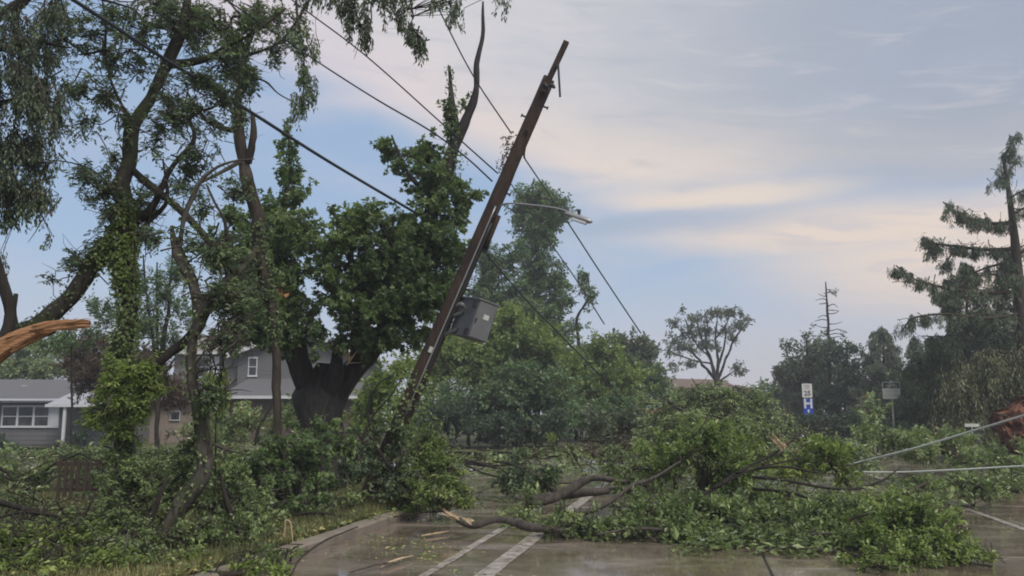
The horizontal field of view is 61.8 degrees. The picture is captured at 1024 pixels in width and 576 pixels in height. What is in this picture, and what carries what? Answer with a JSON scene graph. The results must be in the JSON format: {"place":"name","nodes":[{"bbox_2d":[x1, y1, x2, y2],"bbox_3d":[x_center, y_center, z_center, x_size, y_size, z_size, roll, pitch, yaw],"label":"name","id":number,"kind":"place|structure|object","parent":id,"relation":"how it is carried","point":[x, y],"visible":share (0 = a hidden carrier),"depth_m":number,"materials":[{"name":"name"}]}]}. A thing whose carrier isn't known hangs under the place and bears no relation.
{"place":"outdoors","nodes":[
{"label":"outdoors","id":0,"kind":"place"},
{"bbox_2d":[0,471,444,575],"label":"verge","id":1,"kind":"structure","parent":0,"point":[53,490],"depth_m":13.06,"materials":[{"name":"green plant"}]},
{"bbox_2d":[0,258,93,363],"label":"snapped tree","id":2,"kind":"object","parent":1,"relation":"on","point":[12,341],"visible":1,"depth_m":7.71,"materials":[{"name":"brown plant"}]},
{"bbox_2d":[0,461,136,545],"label":"fallen branch","id":3,"kind":"object","parent":1,"relation":"on","point":[6,502],"visible":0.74,"depth_m":9.62,"materials":[{"name":"green plant"}]},
{"bbox_2d":[56,458,103,501],"bbox_3d":[-7.227,3.221,14.309,0.842,0.741,0.050,0,-8,0],"label":"picket fence","id":4,"kind":"object","parent":1,"relation":"on","point":[72,464],"visible":0.69,"depth_m":14.29,"materials":[{"name":"grey wood"}]},
{"bbox_2d":[0,494,161,575],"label":"fallen branch","id":5,"kind":"object","parent":1,"relation":"on","point":[15,538],"visible":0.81,"depth_m":8.19,"materials":[{"name":"green plant"}]},
{"bbox_2d":[0,477,245,549],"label":"fallen branch","id":6,"kind":"object","parent":1,"relation":"on","point":[23,519],"visible":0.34,"depth_m":9.37,"materials":[{"name":"green plant"}]},
{"bbox_2d":[0,413,253,490],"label":"fallen branch","id":7,"kind":"object","parent":1,"relation":"on","point":[9,467],"visible":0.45,"depth_m":15.91,"materials":[{"name":"green plant"}]},
{"bbox_2d":[0,417,260,502],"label":"fallen branch","id":8,"kind":"object","parent":1,"relation":"on","point":[220,458],"visible":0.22,"depth_m":15.18,"materials":[{"name":"green plant"}]},
{"bbox_2d":[72,428,214,571],"bbox_3d":[-3.880,2.232,9.127,1.319,1.459,2.795,3,-9,-19],"label":"fallen branch","id":9,"kind":"object","parent":1,"relation":"on","point":[136,472],"visible":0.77,"depth_m":9.20,"materials":[{"name":"green plant"}]},
{"bbox_2d":[13,0,286,526],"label":"broken locust","id":10,"kind":"object","parent":1,"relation":"on","point":[116,250],"visible":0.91,"depth_m":10.61,"materials":[{"name":"green plant"}]},
{"bbox_2d":[73,307,210,449],"bbox_3d":[-4.309,1.017,9.906,0.893,1.713,1.282,-8,-12,43],"label":"hanging green spray","id":11,"kind":"object","parent":10,"relation":"attached to","point":[144,378],"visible":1,"depth_m":9.71,"materials":[{"name":"green plant"}]},
{"bbox_2d":[144,158,269,551],"bbox_3d":[-3.451,0.766,9.592,1.495,4.589,1.150,0,-8,0],"label":"twisted tree","id":12,"kind":"object","parent":1,"relation":"on","point":[224,295],"visible":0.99,"depth_m":9.54,"materials":[{"name":"green plant"}]},
{"bbox_2d":[178,316,272,514],"bbox_3d":[-3.168,1.391,9.534,0.905,2.302,1.049,0,-8,0],"label":"young tree","id":13,"kind":"object","parent":1,"relation":"on","point":[223,374],"visible":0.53,"depth_m":9.52,"materials":[{"name":"green plant"}]},
{"bbox_2d":[176,452,302,549],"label":"fallen branch","id":14,"kind":"object","parent":1,"relation":"on","point":[229,484],"visible":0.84,"depth_m":9.68,"materials":[{"name":"green plant"}]},
{"bbox_2d":[186,0,322,507],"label":"stripped elm","id":15,"kind":"object","parent":1,"relation":"on","point":[246,191],"visible":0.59,"depth_m":13.68,"materials":[{"name":"green plant"}]},
{"bbox_2d":[277,0,320,131],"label":"drooping branch","id":16,"kind":"object","parent":15,"relation":"hanging from","point":[303,77],"visible":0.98,"depth_m":13.47,"materials":[{"name":"green plant"}]},
{"bbox_2d":[0,0,511,278],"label":"weeping tree","id":17,"kind":"object","parent":1,"relation":"on","point":[29,88],"visible":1,"depth_m":8.84,"materials":[{"name":"green plant"}]},
{"bbox_2d":[165,526,357,575],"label":"fallen branch","id":18,"kind":"object","parent":1,"relation":"on","point":[243,568],"visible":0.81,"depth_m":8.10,"materials":[{"name":"green plant"}]},
{"bbox_2d":[214,497,309,575],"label":"fallen branch","id":19,"kind":"object","parent":1,"relation":"on","point":[270,553],"visible":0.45,"depth_m":8.87,"materials":[{"name":"green plant"}]},
{"bbox_2d":[223,403,374,519],"bbox_3d":[-3.154,2.502,12.501,2.018,1.842,2.712,0,-8,0],"label":"fallen branch","id":20,"kind":"object","parent":1,"relation":"on","point":[267,457],"visible":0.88,"depth_m":12.42,"materials":[{"name":"green plant"}]},
{"bbox_2d":[280,476,401,520],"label":"fallen branch","id":21,"kind":"object","parent":1,"relation":"on","point":[350,500],"visible":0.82,"depth_m":12.36,"materials":[{"name":"green plant"}]},
{"bbox_2d":[202,1,489,488],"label":"broken maple","id":22,"kind":"object","parent":1,"relation":"on","point":[399,277],"visible":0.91,"depth_m":16.45,"materials":[{"name":"green plant"}]},
{"bbox_2d":[305,492,399,527],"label":"fallen branch","id":23,"kind":"object","parent":1,"relation":"on","point":[379,512],"visible":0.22,"depth_m":12.00,"materials":[{"name":"green plant"}]},
{"bbox_2d":[336,379,415,506],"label":"fallen branch","id":24,"kind":"object","parent":1,"relation":"on","point":[387,482],"visible":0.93,"depth_m":13.48,"materials":[{"name":"green plant"}]},
{"bbox_2d":[361,40,592,502],"bbox_3d":[-0.619,-0.180,14.262,4.217,8.130,1.101,-3,-9,17],"label":"utility pole","id":25,"kind":"object","parent":1,"relation":"on","point":[474,318],"visible":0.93,"depth_m":14.30,"materials":[{"name":"brown wood"}]},
{"bbox_2d":[70,0,417,214],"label":"power line","id":26,"kind":"object","parent":25,"relation":"attached to","point":[128,35],"visible":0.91,"depth_m":11.52,"materials":[{"name":"black rubber"}]},
{"bbox_2d":[226,0,492,181],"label":"power line","id":27,"kind":"object","parent":25,"relation":"attached to","point":[467,158],"visible":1,"depth_m":12.26,"materials":[{"name":"black rubber"}]},
{"bbox_2d":[292,0,497,173],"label":"power line","id":28,"kind":"object","parent":25,"relation":"attached to","point":[485,162],"visible":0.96,"depth_m":12.05,"materials":[{"name":"black rubber"}]},
{"bbox_2d":[511,184,604,323],"bbox_3d":[2.256,-0.102,30.005,0.321,0.906,31.101,-1,-8,9],"label":"power line","id":29,"kind":"object","parent":25,"relation":"attached to","point":[559,255],"visible":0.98,"depth_m":26.00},
{"bbox_2d":[486,254,631,410],"bbox_3d":[1.431,1.491,19.625,0.215,2.899,11.577,-3,-9,21],"label":"power line","id":30,"kind":"object","parent":25,"relation":"attached to","point":[519,292],"visible":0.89,"depth_m":18.52,"materials":[{"name":"black rubber"}]},
{"bbox_2d":[523,157,640,333],"bbox_3d":[2.994,-0.136,27.441,0.312,0.841,26.455,-2,-9,13],"label":"power line","id":31,"kind":"object","parent":25,"relation":"attached to","point":[582,245],"visible":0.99,"depth_m":23.14,"materials":[{"name":"black rubber"}]},
{"bbox_2d":[31,419,616,453],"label":"lawn","id":32,"kind":"structure","parent":0,"point":[462,440],"depth_m":39.66,"materials":[{"name":"green plant"}]},
{"bbox_2d":[0,337,73,379],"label":"leafy tree","id":33,"kind":"object","parent":32,"relation":"on","point":[34,368],"visible":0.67,"depth_m":47.38,"materials":[{"name":"green plant"}]},
{"bbox_2d":[0,430,98,452],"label":"evergreen shrub","id":34,"kind":"object","parent":32,"relation":"on","point":[77,437],"visible":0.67,"depth_m":35.33,"materials":[{"name":"green plant"}]},
{"bbox_2d":[28,321,101,450],"bbox_3d":[-14.181,3.250,26.957,2.347,4.605,1.960,0,-8,0],"label":"young tree","id":35,"kind":"object","parent":32,"relation":"on","point":[57,343],"visible":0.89,"depth_m":26.84,"materials":[{"name":"green plant"}]},
{"bbox_2d":[0,380,150,449],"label":"house","id":36,"kind":"structure","parent":32,"relation":"on","point":[35,413],"depth_m":37.50,"materials":[{"name":"grey"}]},
{"bbox_2d":[0,405,49,427],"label":"window","id":37,"kind":"structure","parent":36,"relation":"in","point":[14,416],"depth_m":37.51,"materials":[{"name":"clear glass"}]},
{"bbox_2d":[52,329,199,452],"bbox_3d":[-13.519,3.695,29.855,4.964,4.578,3.972,0,-8,0],"label":"plum shrub","id":38,"kind":"object","parent":32,"relation":"on","point":[87,368],"visible":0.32,"depth_m":29.31,"materials":[{"name":"purple plant"}]},
{"bbox_2d":[82,222,200,454],"bbox_3d":[-11.284,1.666,26.120,3.653,7.498,2.393,2,-9,-13],"label":"young tree","id":39,"kind":"object","parent":32,"relation":"on","point":[152,323],"visible":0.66,"depth_m":25.92,"materials":[{"name":"green plant"}]},
{"bbox_2d":[172,387,299,445],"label":"leafy shrub","id":40,"kind":"object","parent":32,"relation":"on","point":[240,416],"visible":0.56,"depth_m":21.51,"materials":[{"name":"green plant"}]},
{"bbox_2d":[149,335,388,442],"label":"house","id":41,"kind":"structure","parent":32,"relation":"on","point":[254,375],"depth_m":44.68,"materials":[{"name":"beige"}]},
{"bbox_2d":[408,392,585,453],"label":"hedge","id":42,"kind":"object","parent":32,"relation":"on","point":[504,427],"visible":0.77,"depth_m":34.00,"materials":[{"name":"green plant"}]},
{"bbox_2d":[398,299,597,444],"bbox_3d":[-0.694,4.053,40.916,9.602,7.062,6.127,0,-8,0],"label":"leafy tree","id":43,"kind":"object","parent":32,"relation":"on","point":[475,361],"visible":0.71,"depth_m":40.00,"materials":[{"name":"green plant"}]},
{"bbox_2d":[414,354,586,447],"bbox_3d":[-0.556,4.921,36.523,7.955,4.296,5.171,0,-8,0],"label":"dark tree","id":44,"kind":"object","parent":32,"relation":"on","point":[514,389],"visible":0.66,"depth_m":35.90,"materials":[{"name":"green plant"}]},
{"bbox_2d":[465,234,540,311],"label":"leafy tree","id":45,"kind":"object","parent":32,"relation":"on","point":[485,287],"visible":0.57,"depth_m":47.04,"materials":[{"name":"green plant"}]},
{"bbox_2d":[450,297,609,442],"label":"leafy tree","id":46,"kind":"object","parent":32,"relation":"on","point":[552,312],"visible":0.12,"depth_m":43.85,"materials":[{"name":"green plant"}]},
{"bbox_2d":[504,178,577,436],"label":"poplar tree","id":47,"kind":"object","parent":32,"relation":"on","point":[541,279],"visible":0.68,"depth_m":52.32,"materials":[{"name":"green plant"}]},
{"bbox_2d":[557,265,599,438],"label":"leaning sapling","id":48,"kind":"object","parent":32,"relation":"on","point":[584,278],"visible":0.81,"depth_m":50.38,"materials":[{"name":"green plant"}]},
{"bbox_2d":[577,328,659,434],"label":"leafy tree","id":49,"kind":"object","parent":32,"relation":"on","point":[602,351],"visible":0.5,"depth_m":44.23,"materials":[{"name":"green plant"}]},
{"bbox_2d":[574,358,675,439],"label":"leafy tree","id":50,"kind":"object","parent":32,"relation":"on","point":[657,390],"visible":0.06,"depth_m":47.10,"materials":[{"name":"green plant"}]},
{"bbox_2d":[24,442,889,561],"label":"ground","id":51,"kind":"structure","parent":0,"point":[459,452],"depth_m":35.77,"materials":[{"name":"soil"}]},
{"bbox_2d":[191,493,453,575],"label":"kerb","id":52,"kind":"structure","parent":51,"relation":"on","point":[365,526],"depth_m":10.80,"materials":[{"name":"concrete"}]},
{"bbox_2d":[0,434,1023,575],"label":"road","id":53,"kind":"structure","parent":0,"point":[509,551],"depth_m":10.01,"materials":[{"name":"wet asphalt"},{"name":"white road paint"}]},
{"bbox_2d":[343,346,418,455],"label":"leafy shrub","id":54,"kind":"object","parent":53,"relation":"on","point":[366,399],"visible":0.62,"depth_m":21.34,"materials":[{"name":"green plant"}]},
{"bbox_2d":[384,409,476,517],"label":"fallen branch","id":55,"kind":"object","parent":53,"relation":"on","point":[425,451],"visible":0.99,"depth_m":12.96,"materials":[{"name":"green plant"}]},
{"bbox_2d":[393,483,486,519],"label":"fallen branch","id":56,"kind":"object","parent":53,"relation":"on","point":[432,509],"visible":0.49,"depth_m":12.94,"materials":[{"name":"green plant"}]},
{"bbox_2d":[441,507,570,539],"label":"fallen branch","id":57,"kind":"object","parent":53,"relation":"on","point":[548,528],"visible":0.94,"depth_m":11.21,"materials":[{"name":"brown wood"}]},
{"bbox_2d":[451,440,563,501],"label":"fallen branch","id":58,"kind":"object","parent":53,"relation":"on","point":[511,478],"visible":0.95,"depth_m":15.92,"materials":[{"name":"green plant"}]},
{"bbox_2d":[5,442,1023,488],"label":"debris","id":59,"kind":"object","parent":53,"relation":"on","point":[553,459],"visible":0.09,"depth_m":23.47,"materials":[{"name":"green plant"}]},
{"bbox_2d":[631,372,809,463],"bbox_3d":[5.146,3.236,21.570,4.538,2.337,4.233,-2,-9,11],"label":"fallen branch","id":60,"kind":"object","parent":59,"relation":"on","point":[706,398],"visible":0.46,"depth_m":21.54,"materials":[{"name":"green plant"}]},
{"bbox_2d":[455,431,682,485],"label":"fallen branch","id":61,"kind":"object","parent":53,"relation":"on","point":[566,453],"visible":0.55,"depth_m":19.20,"materials":[{"name":"green plant"}]},
{"bbox_2d":[569,427,698,473],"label":"fallen branch","id":62,"kind":"object","parent":61,"relation":"on","point":[592,452],"visible":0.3,"depth_m":19.55,"materials":[{"name":"green plant"}]},
{"bbox_2d":[509,458,680,541],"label":"fallen branch","id":63,"kind":"object","parent":53,"relation":"on","point":[536,500],"visible":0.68,"depth_m":11.82,"materials":[{"name":"green plant"}]},
{"bbox_2d":[562,381,652,445],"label":"hedge","id":64,"kind":"object","parent":53,"relation":"on","point":[614,399],"visible":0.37,"depth_m":29.75,"materials":[{"name":"green plant"}]},
{"bbox_2d":[580,405,652,448],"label":"fallen branch","id":65,"kind":"object","parent":53,"relation":"on","point":[600,441],"visible":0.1,"depth_m":24.57,"materials":[{"name":"green plant"}]},
{"bbox_2d":[574,401,649,443],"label":"fallen branch","id":66,"kind":"object","parent":65,"relation":"on","point":[631,421],"visible":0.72,"depth_m":23.49,"materials":[{"name":"green plant"}]},
{"bbox_2d":[570,328,685,410],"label":"leafy tree","id":67,"kind":"object","parent":53,"relation":"on","point":[663,381],"visible":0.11,"depth_m":48.82,"materials":[{"name":"green plant"}]},
{"bbox_2d":[604,325,665,382],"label":"leafy tree","id":68,"kind":"object","parent":53,"relation":"on","point":[644,346],"visible":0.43,"depth_m":55.40,"materials":[{"name":"green plant"}]},
{"bbox_2d":[261,454,1020,575],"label":"leaf litter","id":69,"kind":"object","parent":53,"relation":"on","point":[425,547],"visible":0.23,"depth_m":10.30,"materials":[{"name":"green plant"}]},
{"bbox_2d":[608,410,767,493],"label":"fallen branch","id":70,"kind":"object","parent":53,"relation":"on","point":[716,450],"visible":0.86,"depth_m":12.63,"materials":[{"name":"green plant"}]},
{"bbox_2d":[631,406,773,488],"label":"fallen branch","id":71,"kind":"object","parent":70,"relation":"on","point":[672,435],"visible":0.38,"depth_m":14.00,"materials":[{"name":"green plant"}]},
{"bbox_2d":[661,303,755,386],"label":"forked tree","id":72,"kind":"object","parent":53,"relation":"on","point":[706,345],"visible":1,"depth_m":75.83,"materials":[{"name":"green plant"}]},
{"bbox_2d":[615,432,818,545],"bbox_3d":[2.741,2.612,11.278,3.000,1.411,2.339,0,-8,0],"label":"fallen branch","id":73,"kind":"object","parent":53,"relation":"on","point":[706,509],"visible":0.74,"depth_m":11.11,"materials":[{"name":"green plant"}]},
{"bbox_2d":[597,469,841,544],"bbox_3d":[3.055,2.969,11.919,3.919,0.898,2.924,0,-8,0],"label":"fallen branch","id":74,"kind":"object","parent":53,"relation":"on","point":[621,524],"visible":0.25,"depth_m":12.29,"materials":[{"name":"green plant"}]},
{"bbox_2d":[595,433,802,491],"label":"fallen branch","id":75,"kind":"object","parent":74,"relation":"on","point":[636,466],"visible":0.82,"depth_m":12.85,"materials":[{"name":"green plant"}]},
{"bbox_2d":[620,397,861,488],"bbox_3d":[4.262,2.959,17.136,3.993,1.974,4.491,5,-10,-31],"label":"fallen branch","id":76,"kind":"object","parent":53,"relation":"on","point":[736,419],"visible":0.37,"depth_m":17.30,"materials":[{"name":"green plant"}]},
{"bbox_2d":[492,442,1016,558],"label":"broken leaves","id":77,"kind":"object","parent":53,"relation":"on","point":[674,533],"visible":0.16,"depth_m":10.30,"materials":[{"name":"green plant"}]},
{"bbox_2d":[596,477,984,552],"bbox_3d":[3.605,2.805,10.605,5.030,0.726,1.912,1,-8,-8],"label":"fallen branch","id":78,"kind":"object","parent":53,"relation":"on","point":[856,517],"visible":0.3,"depth_m":10.47,"materials":[{"name":"brown wood"}]},
{"bbox_2d":[703,479,887,553],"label":"fallen branch","id":79,"kind":"object","parent":53,"relation":"on","point":[825,505],"visible":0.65,"depth_m":10.42,"materials":[{"name":"green plant"}]},
{"bbox_2d":[706,468,899,542],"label":"fallen branch","id":80,"kind":"object","parent":53,"relation":"on","point":[767,516],"visible":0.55,"depth_m":11.29,"materials":[{"name":"green plant"}]},
{"bbox_2d":[771,322,843,435],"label":"leafy tree","id":81,"kind":"object","parent":53,"relation":"on","point":[797,373],"visible":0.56,"depth_m":59.29,"materials":[{"name":"green plant"}]},
{"bbox_2d":[802,383,813,413],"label":"speed limit sign","id":82,"kind":"object","parent":53,"relation":"on","point":[807,394],"visible":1,"depth_m":45.62,"materials":[{"name":"white metal"}]},
{"bbox_2d":[755,418,883,494],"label":"fallen branch","id":83,"kind":"object","parent":53,"relation":"on","point":[834,454],"visible":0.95,"depth_m":13.63,"materials":[{"name":"green plant"}]},
{"bbox_2d":[767,414,892,486],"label":"fallen branch","id":84,"kind":"object","parent":53,"relation":"on","point":[862,455],"visible":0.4,"depth_m":18.20,"materials":[{"name":"green plant"}]},
{"bbox_2d":[854,390,894,455],"bbox_3d":[13.059,4.893,30.767,1.203,2.458,1.434,3,-9,-22],"label":"pale sapling","id":85,"kind":"object","parent":53,"relation":"on","point":[876,409],"visible":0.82,"depth_m":30.74,"materials":[{"name":"green plant"}]},
{"bbox_2d":[882,380,900,427],"bbox_3d":[16.316,5.469,36.616,0.762,3.011,0.076,0,-8,0],"label":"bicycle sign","id":86,"kind":"object","parent":53,"relation":"on","point":[891,390],"visible":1,"depth_m":36.74,"materials":[{"name":"grey metal"}]},
{"bbox_2d":[833,483,1006,572],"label":"fallen branch","id":87,"kind":"object","parent":53,"relation":"on","point":[915,524],"visible":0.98,"depth_m":9.37,"materials":[{"name":"green plant"}]},
{"bbox_2d":[880,446,1023,509],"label":"fallen branch","id":88,"kind":"object","parent":53,"relation":"on","point":[988,488],"visible":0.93,"depth_m":14.63,"materials":[{"name":"green plant"}]},
{"bbox_2d":[847,414,1023,466],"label":"fallen cable","id":89,"kind":"object","parent":88,"relation":"attached to","point":[938,441],"visible":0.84,"depth_m":13.12,"materials":[{"name":"grey metal"}]},
{"bbox_2d":[943,426,1023,485],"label":"fallen branch","id":90,"kind":"object","parent":53,"relation":"on","point":[982,457],"visible":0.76,"depth_m":17.68,"materials":[{"name":"green plant"}]},
{"bbox_2d":[849,407,979,467],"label":"fallen branch","id":91,"kind":"object","parent":90,"relation":"on","point":[891,438],"visible":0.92,"depth_m":19.24,"materials":[{"name":"green plant"}]},
{"bbox_2d":[0,0,1023,417],"label":"sky","id":92,"kind":"structure","parent":0,"point":[752,155],"materials":[{"name":"blue"}]},
{"bbox_2d":[666,378,734,399],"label":"house","id":93,"kind":"structure","parent":0,"point":[685,383],"depth_m":84.05,"materials":[{"name":"beige brick"}]},
{"bbox_2d":[756,378,795,415],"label":"leafy tree","id":94,"kind":"object","parent":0,"point":[767,386],"visible":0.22,"depth_m":64.87,"materials":[{"name":"green plant"}]},
{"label":"right verge","id":95,"kind":"structure","parent":0,"visible":0},
{"bbox_2d":[814,281,843,434],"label":"dead conifer","id":96,"kind":"object","parent":95,"relation":"on","point":[828,334],"visible":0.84,"depth_m":58.17,"materials":[{"name":"grey plant"}]},
{"bbox_2d":[797,330,878,435],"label":"dark tree","id":97,"kind":"object","parent":95,"relation":"on","point":[847,373],"visible":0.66,"depth_m":55.25,"materials":[{"name":"green plant"}]},
{"bbox_2d":[782,407,917,440],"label":"hedge","id":98,"kind":"object","parent":95,"relation":"on","point":[821,417],"visible":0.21,"depth_m":43.20,"materials":[{"name":"green plant"}]},
{"bbox_2d":[842,366,903,416],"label":"leafy tree","id":99,"kind":"object","parent":95,"relation":"on","point":[878,388],"visible":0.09,"depth_m":51.22,"materials":[{"name":"green plant"}]},
{"bbox_2d":[846,325,905,417],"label":"pointed tree","id":100,"kind":"object","parent":95,"relation":"on","point":[881,336],"visible":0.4,"depth_m":51.65,"materials":[{"name":"green plant"}]},
{"bbox_2d":[881,336,932,432],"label":"spruce tree","id":101,"kind":"object","parent":95,"relation":"on","point":[900,375],"visible":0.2,"depth_m":43.40,"materials":[{"name":"green plant"}]},
{"bbox_2d":[852,465,1023,472],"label":"fallen cable","id":102,"kind":"object","parent":95,"relation":"on","point":[940,470],"visible":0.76,"depth_m":14.00,"materials":[{"name":"grey metal"}]},
{"bbox_2d":[886,131,1023,408],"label":"torn spruce","id":103,"kind":"object","parent":95,"relation":"on","point":[1014,282],"visible":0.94,"depth_m":33.23,"materials":[{"name":"green plant"}]},
{"bbox_2d":[894,261,1016,436],"bbox_3d":[19.492,2.832,36.636,7.812,8.257,4.511,3,-9,-19],"label":"spruce tree","id":104,"kind":"object","parent":95,"relation":"on","point":[929,363],"visible":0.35,"depth_m":36.38,"materials":[{"name":"green plant"}]},
{"bbox_2d":[927,342,1023,459],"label":"drooping spruce","id":105,"kind":"object","parent":95,"relation":"on","point":[973,401],"visible":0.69,"depth_m":28.33,"materials":[{"name":"green plant"}]},
{"bbox_2d":[972,251,1023,349],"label":"spruce tree","id":106,"kind":"object","parent":95,"relation":"on","point":[1000,308],"visible":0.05,"depth_m":39.30,"materials":[{"name":"green plant"}]},
{"bbox_2d":[985,386,1023,454],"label":"root plate","id":107,"kind":"object","parent":95,"relation":"on","point":[1012,409],"visible":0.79,"depth_m":23.97,"materials":[{"name":"soil"}]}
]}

